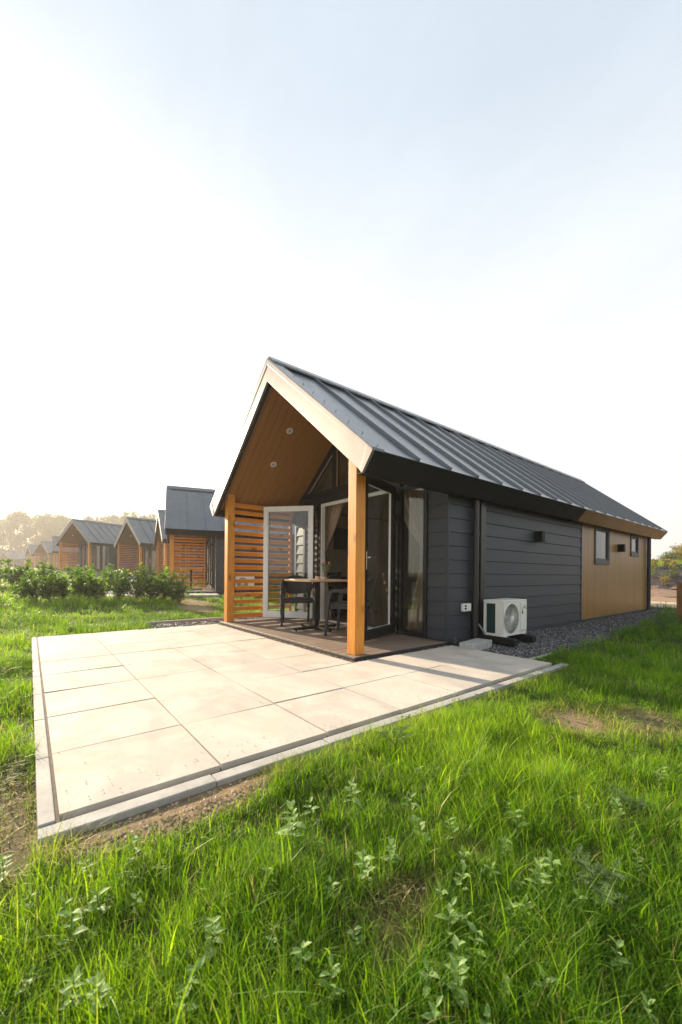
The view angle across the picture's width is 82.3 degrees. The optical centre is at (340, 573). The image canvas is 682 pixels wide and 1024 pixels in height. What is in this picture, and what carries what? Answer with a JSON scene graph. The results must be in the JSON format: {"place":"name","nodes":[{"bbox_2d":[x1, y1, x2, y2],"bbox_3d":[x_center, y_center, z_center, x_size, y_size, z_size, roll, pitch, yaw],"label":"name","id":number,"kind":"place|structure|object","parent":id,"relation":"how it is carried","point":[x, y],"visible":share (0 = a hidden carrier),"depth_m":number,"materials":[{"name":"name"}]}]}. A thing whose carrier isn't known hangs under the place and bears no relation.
{"place":"outdoors","nodes":[
{"label":"outdoors","id":0,"kind":"place"},
{"bbox_2d":[47,571,114,573],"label":"pavement","id":1,"kind":"structure","parent":0,"point":[81,571],"depth_m":26.40,"materials":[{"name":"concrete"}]},
{"bbox_2d":[54,519,138,571],"bbox_3d":[-17.387,-2.022,33.240,4.211,3.874,10.660,1,0,24],"label":"cabin","id":2,"kind":"object","parent":1,"relation":"on","point":[92,542],"visible":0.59,"depth_m":29.54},
{"bbox_2d":[86,591,223,598],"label":"pavement","id":3,"kind":"structure","parent":0,"point":[205,595],"depth_m":11.96,"materials":[{"name":"concrete"}]},
{"bbox_2d":[165,485,294,592],"bbox_3d":[-1.468,-1.216,16.276,10.660,3.874,4.211,1,0,-23],"label":"cabin","id":4,"kind":"object","parent":3,"relation":"on","point":[190,519],"visible":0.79,"depth_m":13.69,"materials":[{"name":"brown wood"}]},
{"bbox_2d":[213,537,214,590],"bbox_3d":[-4.426,-0.426,13.688,0.070,2.060,0.518,1,0,-23],"label":"side window","id":5,"kind":"structure","parent":4,"relation":"in","point":[213,537],"depth_m":13.76,"materials":[{"name":"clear glass"}]},
{"bbox_2d":[131,579,206,582],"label":"pavement","id":6,"kind":"structure","parent":0,"point":[184,581],"depth_m":19.90,"materials":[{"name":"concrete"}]},
{"bbox_2d":[153,509,207,579],"bbox_3d":[-5.474,-1.512,24.076,10.660,3.874,4.211,1,0,-31],"label":"cabin","id":7,"kind":"object","parent":6,"relation":"on","point":[160,540],"visible":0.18,"depth_m":21.62,"materials":[{"name":"brown wood"}]},
{"bbox_2d":[37,624,551,822],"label":"patio","id":8,"kind":"structure","parent":0,"point":[122,707],"depth_m":2.75,"materials":[{"name":"stone"}]},
{"bbox_2d":[0,565,681,1023],"bbox_3d":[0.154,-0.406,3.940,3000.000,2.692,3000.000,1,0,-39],"label":"ground","id":9,"kind":"structure","parent":0,"point":[20,849],"depth_m":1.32,"materials":[{"name":"green plant"}]},
{"bbox_2d":[0,517,9,550],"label":"tree","id":10,"kind":"object","parent":9,"relation":"on","point":[3,535],"visible":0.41,"depth_m":129.81,"materials":[{"name":"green plant"}]},
{"bbox_2d":[0,854,12,883],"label":"weed","id":11,"kind":"object","parent":9,"relation":"on","point":[2,863],"visible":0.96,"depth_m":1.12,"materials":[{"name":"green plant"}]},
{"bbox_2d":[0,513,23,552],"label":"tree","id":12,"kind":"object","parent":9,"relation":"on","point":[10,526],"visible":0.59,"depth_m":122.92,"materials":[{"name":"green plant"}]},
{"bbox_2d":[0,551,25,567],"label":"cabin","id":13,"kind":"object","parent":9,"relation":"on","point":[17,557],"visible":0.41,"depth_m":85.03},
{"bbox_2d":[0,558,35,587],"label":"laurel shrub","id":14,"kind":"object","parent":9,"relation":"on","point":[16,574],"visible":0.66,"depth_m":13.44,"materials":[{"name":"green plant"}]},
{"bbox_2d":[5,510,30,551],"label":"tree","id":15,"kind":"object","parent":9,"relation":"on","point":[18,515],"visible":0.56,"depth_m":126.74,"materials":[{"name":"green plant"}]},
{"bbox_2d":[9,577,28,601],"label":"laurel shrub","id":16,"kind":"object","parent":9,"relation":"on","point":[22,594],"visible":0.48,"depth_m":9.48,"materials":[{"name":"green plant"}]},
{"bbox_2d":[10,964,35,1008],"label":"weed","id":17,"kind":"object","parent":9,"relation":"on","point":[29,980],"visible":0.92,"depth_m":0.81,"materials":[{"name":"green plant"}]},
{"bbox_2d":[16,510,35,549],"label":"tree","id":18,"kind":"object","parent":9,"relation":"on","point":[27,523],"visible":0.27,"depth_m":131.08,"materials":[{"name":"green plant"}]},
{"bbox_2d":[25,544,43,566],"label":"cabin","id":19,"kind":"object","parent":9,"relation":"on","point":[30,549],"visible":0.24,"depth_m":66.86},
{"bbox_2d":[15,568,55,602],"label":"laurel shrub","id":20,"kind":"object","parent":9,"relation":"on","point":[31,591],"visible":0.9,"depth_m":9.33,"materials":[{"name":"green plant"}]},
{"bbox_2d":[24,512,46,548],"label":"tree","id":21,"kind":"object","parent":9,"relation":"on","point":[39,523],"visible":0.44,"depth_m":123.76,"materials":[{"name":"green plant"}]},
{"bbox_2d":[31,513,53,544],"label":"tree","id":22,"kind":"object","parent":9,"relation":"on","point":[46,519],"visible":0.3,"depth_m":127.67,"materials":[{"name":"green plant"}]},
{"bbox_2d":[33,559,62,586],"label":"laurel shrub","id":23,"kind":"object","parent":9,"relation":"on","point":[44,570],"visible":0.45,"depth_m":13.35,"materials":[{"name":"green plant"}]},
{"bbox_2d":[32,541,67,567],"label":"cabin","id":24,"kind":"object","parent":9,"relation":"on","point":[44,548],"visible":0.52,"depth_m":57.46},
{"bbox_2d":[28,569,73,601],"bbox_3d":[-7.293,0.320,9.593,0.814,0.836,1.043,1,0,24],"label":"laurel shrub","id":25,"kind":"object","parent":9,"relation":"on","point":[52,591],"visible":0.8,"depth_m":9.61,"materials":[{"name":"green plant"}]},
{"bbox_2d":[47,513,64,541],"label":"tree","id":26,"kind":"object","parent":9,"relation":"on","point":[57,525],"visible":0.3,"depth_m":124.46,"materials":[{"name":"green plant"}]},
{"bbox_2d":[51,536,76,570],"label":"cabin","id":27,"kind":"object","parent":9,"relation":"on","point":[55,551],"visible":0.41,"depth_m":43.81,"materials":[{"name":"brown wood"}]},
{"bbox_2d":[45,571,84,599],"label":"laurel shrub","id":28,"kind":"object","parent":9,"relation":"on","point":[61,579],"visible":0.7,"depth_m":9.82,"materials":[{"name":"green plant"}]},
{"bbox_2d":[57,908,87,946],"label":"weed","id":29,"kind":"object","parent":9,"relation":"on","point":[68,913],"visible":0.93,"depth_m":0.91,"materials":[{"name":"green plant"}]},
{"bbox_2d":[59,964,87,1023],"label":"weed","id":30,"kind":"object","parent":9,"relation":"on","point":[66,989],"visible":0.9,"depth_m":0.78,"materials":[{"name":"green plant"}]},
{"bbox_2d":[63,563,96,585],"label":"laurel shrub","id":31,"kind":"object","parent":9,"relation":"on","point":[79,570],"visible":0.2,"depth_m":13.47,"materials":[{"name":"green plant"}]},
{"bbox_2d":[65,567,96,599],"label":"laurel shrub","id":32,"kind":"object","parent":9,"relation":"on","point":[77,575],"visible":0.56,"depth_m":9.93,"materials":[{"name":"green plant"}]},
{"bbox_2d":[70,568,119,598],"bbox_3d":[-6.247,0.312,9.951,1.111,0.890,0.867,1,0,35],"label":"laurel shrub","id":33,"kind":"object","parent":9,"relation":"on","point":[95,587],"visible":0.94,"depth_m":9.93,"materials":[{"name":"green plant"}]},
{"bbox_2d":[83,886,111,941],"bbox_3d":[-0.607,0.851,0.976,0.063,0.104,0.075,1,0,-43],"label":"weed","id":34,"kind":"object","parent":9,"relation":"on","point":[95,899],"visible":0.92,"depth_m":0.98,"materials":[{"name":"green plant"}]},
{"bbox_2d":[86,971,113,1023],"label":"weed","id":35,"kind":"object","parent":9,"relation":"on","point":[93,980],"visible":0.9,"depth_m":0.77,"materials":[{"name":"green plant"}]},
{"bbox_2d":[104,568,136,599],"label":"laurel shrub","id":36,"kind":"object","parent":9,"relation":"on","point":[116,588],"visible":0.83,"depth_m":10.21,"materials":[{"name":"green plant"}]},
{"bbox_2d":[126,835,144,869],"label":"weed","id":37,"kind":"object","parent":9,"relation":"on","point":[135,839],"visible":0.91,"depth_m":1.17,"materials":[{"name":"green plant"}]},
{"bbox_2d":[119,562,156,600],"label":"laurel shrub","id":38,"kind":"object","parent":9,"relation":"on","point":[137,576],"visible":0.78,"depth_m":10.27,"materials":[{"name":"green plant"}]},
{"bbox_2d":[126,566,170,600],"bbox_3d":[-5.007,0.288,10.537,0.973,0.999,1.247,1,0,12],"label":"laurel shrub","id":39,"kind":"object","parent":9,"relation":"on","point":[150,591],"visible":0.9,"depth_m":10.28,"materials":[{"name":"green plant"}]},
{"bbox_2d":[149,567,177,599],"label":"laurel shrub","id":40,"kind":"object","parent":9,"relation":"on","point":[163,591],"visible":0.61,"depth_m":10.51,"materials":[{"name":"green plant"}]},
{"bbox_2d":[160,572,202,602],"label":"laurel shrub","id":41,"kind":"object","parent":9,"relation":"on","point":[180,594],"visible":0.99,"depth_m":10.23,"materials":[{"name":"green plant"}]},
{"bbox_2d":[170,984,198,1021],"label":"weed","id":42,"kind":"object","parent":9,"relation":"on","point":[186,995],"visible":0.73,"depth_m":0.76,"materials":[{"name":"green plant"}]},
{"bbox_2d":[176,955,204,1009],"bbox_3d":[-0.307,0.852,0.802,0.045,0.103,0.057,1,0,-5],"label":"weed","id":43,"kind":"object","parent":9,"relation":"on","point":[200,961],"visible":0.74,"depth_m":0.80,"materials":[{"name":"green plant"}]},
{"bbox_2d":[203,915,226,962],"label":"weed","id":44,"kind":"object","parent":9,"relation":"on","point":[213,927],"visible":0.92,"depth_m":0.90,"materials":[{"name":"green plant"}]},
{"bbox_2d":[74,774,424,947],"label":"soil stones","id":45,"kind":"object","parent":9,"relation":"on","point":[145,825],"visible":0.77,"depth_m":1.40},
{"bbox_2d":[278,799,306,847],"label":"weed","id":46,"kind":"object","parent":9,"relation":"on","point":[290,805],"visible":0.86,"depth_m":1.26,"materials":[{"name":"green plant"}]},
{"bbox_2d":[32,616,566,847],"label":"kerb","id":47,"kind":"structure","parent":9,"relation":"on","point":[46,811],"depth_m":1.70,"materials":[{"name":"concrete"}]},
{"bbox_2d":[290,940,314,976],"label":"weed","id":48,"kind":"object","parent":9,"relation":"on","point":[297,949],"visible":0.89,"depth_m":0.86,"materials":[{"name":"green plant"}]},
{"bbox_2d":[303,796,319,825],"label":"weed","id":49,"kind":"object","parent":9,"relation":"on","point":[309,806],"visible":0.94,"depth_m":1.40,"materials":[{"name":"green plant"}]},
{"bbox_2d":[316,953,344,1016],"bbox_3d":[-0.021,0.864,0.812,0.059,0.106,0.047,1,0,-20],"label":"weed","id":50,"kind":"object","parent":9,"relation":"on","point":[335,967],"visible":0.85,"depth_m":0.81,"materials":[{"name":"green plant"}]},
{"bbox_2d":[219,623,446,662],"bbox_3d":[-0.403,0.884,5.738,1.580,0.020,3.639,1,0,-39],"label":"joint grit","id":51,"kind":"object","parent":9,"relation":"on","point":[304,647],"visible":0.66,"depth_m":4.65,"materials":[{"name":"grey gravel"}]},
{"bbox_2d":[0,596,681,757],"bbox_3d":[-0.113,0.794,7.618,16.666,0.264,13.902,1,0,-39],"label":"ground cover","id":52,"kind":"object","parent":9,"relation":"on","point":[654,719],"visible":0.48,"depth_m":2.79,"materials":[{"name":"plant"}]},
{"bbox_2d":[345,777,360,805],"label":"weed","id":53,"kind":"object","parent":9,"relation":"on","point":[351,787],"visible":0.95,"depth_m":1.49,"materials":[{"name":"green plant"}]},
{"bbox_2d":[347,925,365,953],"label":"weed","id":54,"kind":"object","parent":9,"relation":"on","point":[354,932],"visible":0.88,"depth_m":0.92,"materials":[{"name":"green plant"}]},
{"bbox_2d":[354,848,378,886],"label":"weed","id":55,"kind":"object","parent":9,"relation":"on","point":[360,864],"visible":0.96,"depth_m":1.09,"materials":[{"name":"green plant"}]},
{"bbox_2d":[380,837,401,870],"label":"weed","id":56,"kind":"object","parent":9,"relation":"on","point":[391,851],"visible":0.88,"depth_m":1.17,"materials":[{"name":"green plant"}]},
{"bbox_2d":[375,725,413,746],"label":"thistle","id":57,"kind":"object","parent":9,"relation":"on","point":[398,733],"visible":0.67,"depth_m":2.04,"materials":[{"name":"green plant"}]},
{"bbox_2d":[400,792,418,824],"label":"weed","id":58,"kind":"object","parent":9,"relation":"on","point":[412,794],"visible":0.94,"depth_m":1.43,"materials":[{"name":"green plant"}]},
{"bbox_2d":[411,814,429,841],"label":"weed","id":59,"kind":"object","parent":9,"relation":"on","point":[421,824],"visible":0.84,"depth_m":1.27,"materials":[{"name":"green plant"}]},
{"bbox_2d":[411,958,439,1011],"bbox_3d":[0.181,0.872,0.813,0.056,0.098,0.061,1,0,37],"label":"weed","id":60,"kind":"object","parent":9,"relation":"on","point":[424,974],"visible":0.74,"depth_m":0.82,"materials":[{"name":"green plant"}]},
{"bbox_2d":[417,995,442,1023],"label":"weed","id":61,"kind":"object","parent":9,"relation":"on","point":[429,1016],"visible":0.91,"depth_m":0.76,"materials":[{"name":"green plant"}]},
{"bbox_2d":[435,896,463,944],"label":"weed","id":62,"kind":"object","parent":9,"relation":"on","point":[451,909],"visible":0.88,"depth_m":0.96,"materials":[{"name":"green plant"}]},
{"bbox_2d":[444,956,468,1009],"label":"weed","id":63,"kind":"object","parent":9,"relation":"on","point":[464,969],"visible":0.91,"depth_m":0.81,"materials":[{"name":"green plant"}]},
{"bbox_2d":[448,934,469,971],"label":"weed","id":64,"kind":"object","parent":9,"relation":"on","point":[457,942],"visible":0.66,"depth_m":0.87,"materials":[{"name":"green plant"}]},
{"bbox_2d":[450,861,469,897],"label":"weed","id":65,"kind":"object","parent":9,"relation":"on","point":[458,882],"visible":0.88,"depth_m":1.07,"materials":[{"name":"green plant"}]},
{"bbox_2d":[462,920,485,964],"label":"weed","id":66,"kind":"object","parent":9,"relation":"on","point":[472,927],"visible":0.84,"depth_m":0.91,"materials":[{"name":"green plant"}]},
{"bbox_2d":[497,975,514,1011],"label":"weed","id":67,"kind":"object","parent":9,"relation":"on","point":[508,991],"visible":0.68,"depth_m":0.81,"materials":[{"name":"green plant"}]},
{"bbox_2d":[507,809,528,840],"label":"weed","id":68,"kind":"object","parent":9,"relation":"on","point":[515,820],"visible":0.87,"depth_m":1.33,"materials":[{"name":"green plant"}]},
{"bbox_2d":[523,857,551,903],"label":"weed","id":69,"kind":"object","parent":9,"relation":"on","point":[539,865],"visible":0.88,"depth_m":1.08,"materials":[{"name":"green plant"}]},
{"bbox_2d":[531,963,557,1010],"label":"weed","id":70,"kind":"object","parent":9,"relation":"on","point":[543,976],"visible":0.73,"depth_m":0.82,"materials":[{"name":"green plant"}]},
{"bbox_2d":[543,849,563,881],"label":"weed","id":71,"kind":"object","parent":9,"relation":"on","point":[548,860],"visible":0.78,"depth_m":1.14,"materials":[{"name":"green plant"}]},
{"bbox_2d":[566,844,630,912],"bbox_3d":[0.714,0.871,1.077,0.164,0.111,0.188,1,0,27],"label":"thistle","id":72,"kind":"object","parent":9,"relation":"on","point":[583,863],"visible":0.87,"depth_m":1.10,"materials":[{"name":"green plant"}]},
{"bbox_2d":[610,795,626,825],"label":"weed","id":73,"kind":"object","parent":9,"relation":"on","point":[616,804],"visible":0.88,"depth_m":1.40,"materials":[{"name":"green plant"}]},
{"bbox_2d":[609,935,632,986],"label":"weed","id":74,"kind":"object","parent":9,"relation":"on","point":[619,943],"visible":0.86,"depth_m":0.89,"materials":[{"name":"green plant"}]},
{"bbox_2d":[607,782,653,811],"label":"thistle","id":75,"kind":"object","parent":9,"relation":"on","point":[623,798],"visible":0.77,"depth_m":1.48,"materials":[{"name":"green plant"}]},
{"bbox_2d":[633,991,656,1023],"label":"weed","id":76,"kind":"object","parent":9,"relation":"on","point":[648,1004],"visible":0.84,"depth_m":0.79,"materials":[{"name":"green plant"}]},
{"bbox_2d":[658,550,681,561],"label":"bush","id":77,"kind":"object","parent":9,"relation":"on","point":[671,555],"visible":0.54,"depth_m":25.27,"materials":[{"name":"green plant"}]},
{"bbox_2d":[676,582,681,623],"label":"wooden post","id":78,"kind":"object","parent":9,"relation":"on","point":[679,598],"visible":0.55,"depth_m":7.68,"materials":[{"name":"brown wood"}]},
{"bbox_2d":[0,563,681,666],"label":"meadow grass","id":79,"kind":"structure","parent":0,"point":[8,600],"depth_m":6.76,"materials":[{"name":"green plant"}]},
{"bbox_2d":[0,0,681,559],"label":"sky","id":80,"kind":"structure","parent":0,"point":[465,216],"materials":[{"name":"white"}]},
{"bbox_2d":[147,608,675,658],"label":"gravel","id":81,"kind":"structure","parent":0,"point":[557,635],"depth_m":6.11,"materials":[{"name":"grey gravel"}]},
{"bbox_2d":[210,356,667,661],"bbox_3d":[3.147,-0.974,8.602,10.660,3.874,4.211,1,0,-39],"label":"cabin","id":82,"kind":"object","parent":81,"relation":"on","point":[554,547],"visible":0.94,"depth_m":6.15,"materials":[{"name":"grey wood"}]},
{"bbox_2d":[263,505,316,618],"bbox_3d":[-0.937,-0.202,7.070,0.995,2.035,0.096,1,0,12],"label":"door leaf","id":83,"kind":"structure","parent":82,"relation":"in","point":[311,510],"depth_m":7.03,"materials":[{"name":"white plastic"}]},
{"bbox_2d":[280,575,312,626],"bbox_3d":[-0.734,0.439,6.506,0.568,0.810,0.653,1,0,-11],"label":"porch chair","id":84,"kind":"object","parent":82,"relation":"on","point":[294,587],"visible":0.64,"depth_m":6.69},
{"bbox_2d":[302,506,318,611],"bbox_3d":[-0.536,-0.190,7.224,0.070,2.060,0.518,1,0,-39],"label":"side window","id":85,"kind":"structure","parent":82,"relation":"in","point":[305,513],"depth_m":7.37,"materials":[{"name":"white glass"}]},
{"bbox_2d":[284,579,347,631],"bbox_3d":[-0.379,0.469,5.863,0.740,0.757,0.740,1,0,-39],"label":"bistro table","id":86,"kind":"object","parent":82,"relation":"on","point":[315,624],"visible":0.91,"depth_m":5.82,"materials":[{"name":"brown wood"}]},
{"bbox_2d":[315,453,348,618],"bbox_3d":[-0.070,-0.723,6.991,0.116,3.116,1.355,1,0,-39],"label":"curtain","id":87,"kind":"object","parent":82,"relation":"hanging from","point":[332,514],"visible":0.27,"depth_m":7.13,"materials":[{"name":"fabric"}]},
{"bbox_2d":[333,528,347,549],"bbox_3d":[0.163,-0.714,8.340,0.800,0.460,0.045,1,0,-39],"label":"television","id":88,"kind":"object","parent":82,"relation":"attached to","point":[340,540],"visible":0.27,"depth_m":8.17,"materials":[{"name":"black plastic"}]},
{"bbox_2d":[329,576,369,617],"bbox_3d":[0.014,0.449,7.712,0.940,0.780,0.660,1,0,-39],"label":"armchair","id":89,"kind":"object","parent":82,"relation":"on","point":[334,597],"visible":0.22,"depth_m":7.33,"materials":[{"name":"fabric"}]},
{"bbox_2d":[327,572,341,588],"bbox_3d":[-0.181,0.183,7.541,0.440,0.440,0.178,1,-12,-24],"label":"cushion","id":90,"kind":"object","parent":89,"relation":"on","point":[337,575],"visible":0.34,"depth_m":7.50,"materials":[{"name":"fabric"}]},
{"bbox_2d":[324,576,376,635],"bbox_3d":[0.169,0.447,5.426,0.653,0.810,0.568,1,0,18],"label":"porch chair","id":91,"kind":"object","parent":82,"relation":"on","point":[340,604],"visible":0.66,"depth_m":5.25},
{"bbox_2d":[298,444,403,505],"bbox_3d":[0.230,-0.916,6.273,0.090,3.525,3.517,1,0,-39],"label":"gable window","id":92,"kind":"structure","parent":82,"relation":"in","point":[336,492],"depth_m":6.77,"materials":[{"name":"black metal"}]},
{"bbox_2d":[364,476,398,641],"bbox_3d":[0.502,-0.188,5.104,0.180,2.035,0.955,1,0,32],"label":"door leaf","id":93,"kind":"structure","parent":82,"relation":"in","point":[372,633],"depth_m":5.39,"materials":[{"name":"white plastic"}]},
{"bbox_2d":[397,485,428,637],"bbox_3d":[0.983,-0.176,5.322,0.070,2.060,0.518,1,0,-39],"label":"side window","id":94,"kind":"structure","parent":82,"relation":"in","point":[422,634],"depth_m":5.32,"materials":[{"name":"black glass"}]},
{"bbox_2d":[404,485,423,630],"bbox_3d":[0.864,-0.714,5.827,0.122,3.115,1.361,1,0,-39],"label":"curtain","id":95,"kind":"object","parent":82,"relation":"hanging from","point":[413,509],"visible":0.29,"depth_m":5.56,"materials":[{"name":"fabric"}]},
{"bbox_2d":[594,526,609,564],"bbox_3d":[5.445,-0.571,8.158,0.810,0.790,0.069,1,0,-39],"label":"window","id":96,"kind":"structure","parent":82,"relation":"in","point":[598,561],"depth_m":8.22,"materials":[{"name":"grey metal"}]},
{"bbox_2d":[630,534,638,556],"bbox_3d":[7.145,-0.665,9.515,0.600,0.530,0.069,1,0,-39],"label":"window","id":97,"kind":"structure","parent":82,"relation":"in","point":[635,553],"depth_m":9.53,"materials":[{"name":"grey metal"}]},
{"bbox_2d":[459,638,491,649],"bbox_3d":[1.643,0.874,4.752,0.202,0.092,0.478,1,0,44],"label":"paving block","id":98,"kind":"object","parent":81,"relation":"on","point":[477,644],"depth_m":4.65,"materials":[{"name":"concrete"}]},
{"bbox_2d":[480,635,517,645],"bbox_3d":[2.032,0.864,5.036,0.110,0.087,0.485,1,0,-39],"label":"rubber block","id":99,"kind":"object","parent":81,"relation":"on","point":[506,641],"depth_m":4.93,"materials":[{"name":"black rubber"}]},
{"bbox_2d":[483,598,526,637],"bbox_3d":[2.208,0.586,5.222,0.614,0.471,0.310,1,0,-39],"label":"air conditioner","id":100,"kind":"object","parent":99,"relation":"on","point":[504,617],"visible":1,"depth_m":5.09,"materials":[{"name":"beige metal"}]},
{"bbox_2d":[506,634,535,642],"bbox_3d":[2.399,0.867,5.329,0.110,0.087,0.485,1,0,-39],"label":"rubber block","id":101,"kind":"object","parent":81,"relation":"on","point":[526,638],"depth_m":5.19,"materials":[{"name":"black rubber"}]},
{"bbox_2d":[651,585,676,596],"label":"terrain","id":102,"kind":"structure","parent":0,"point":[670,592],"depth_m":18.66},
{"bbox_2d":[651,601,676,608],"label":"road","id":103,"kind":"structure","parent":0,"point":[672,604],"depth_m":12.22,"materials":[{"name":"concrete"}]},
{"bbox_2d":[651,564,681,589],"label":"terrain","id":104,"kind":"structure","parent":0,"point":[656,580],"depth_m":23.06,"materials":[{"name":"soil"}]},
{"bbox_3d":[-3.060,0.617,13.316,0.110,0.087,0.485,1,0,-23],"label":"rubber block","id":105,"kind":"object","parent":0,"visible":0},
{"bbox_2d":[235,576,254,585],"bbox_3d":[-3.272,0.336,13.264,0.614,0.471,0.310,1,0,-23],"label":"air conditioner","id":106,"kind":"object","parent":105,"relation":"on","point":[244,577],"visible":0.55,"depth_m":13.16,"materials":[{"name":"beige metal"}]},
{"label":"pavement","id":107,"kind":"structure","parent":0,"visible":0},
{"bbox_2d":[113,517,181,576],"bbox_3d":[-10.362,-1.667,29.129,4.211,3.874,10.660,1,0,40],"label":"cabin","id":108,"kind":"object","parent":107,"relation":"on","point":[138,534],"visible":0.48,"depth_m":26.09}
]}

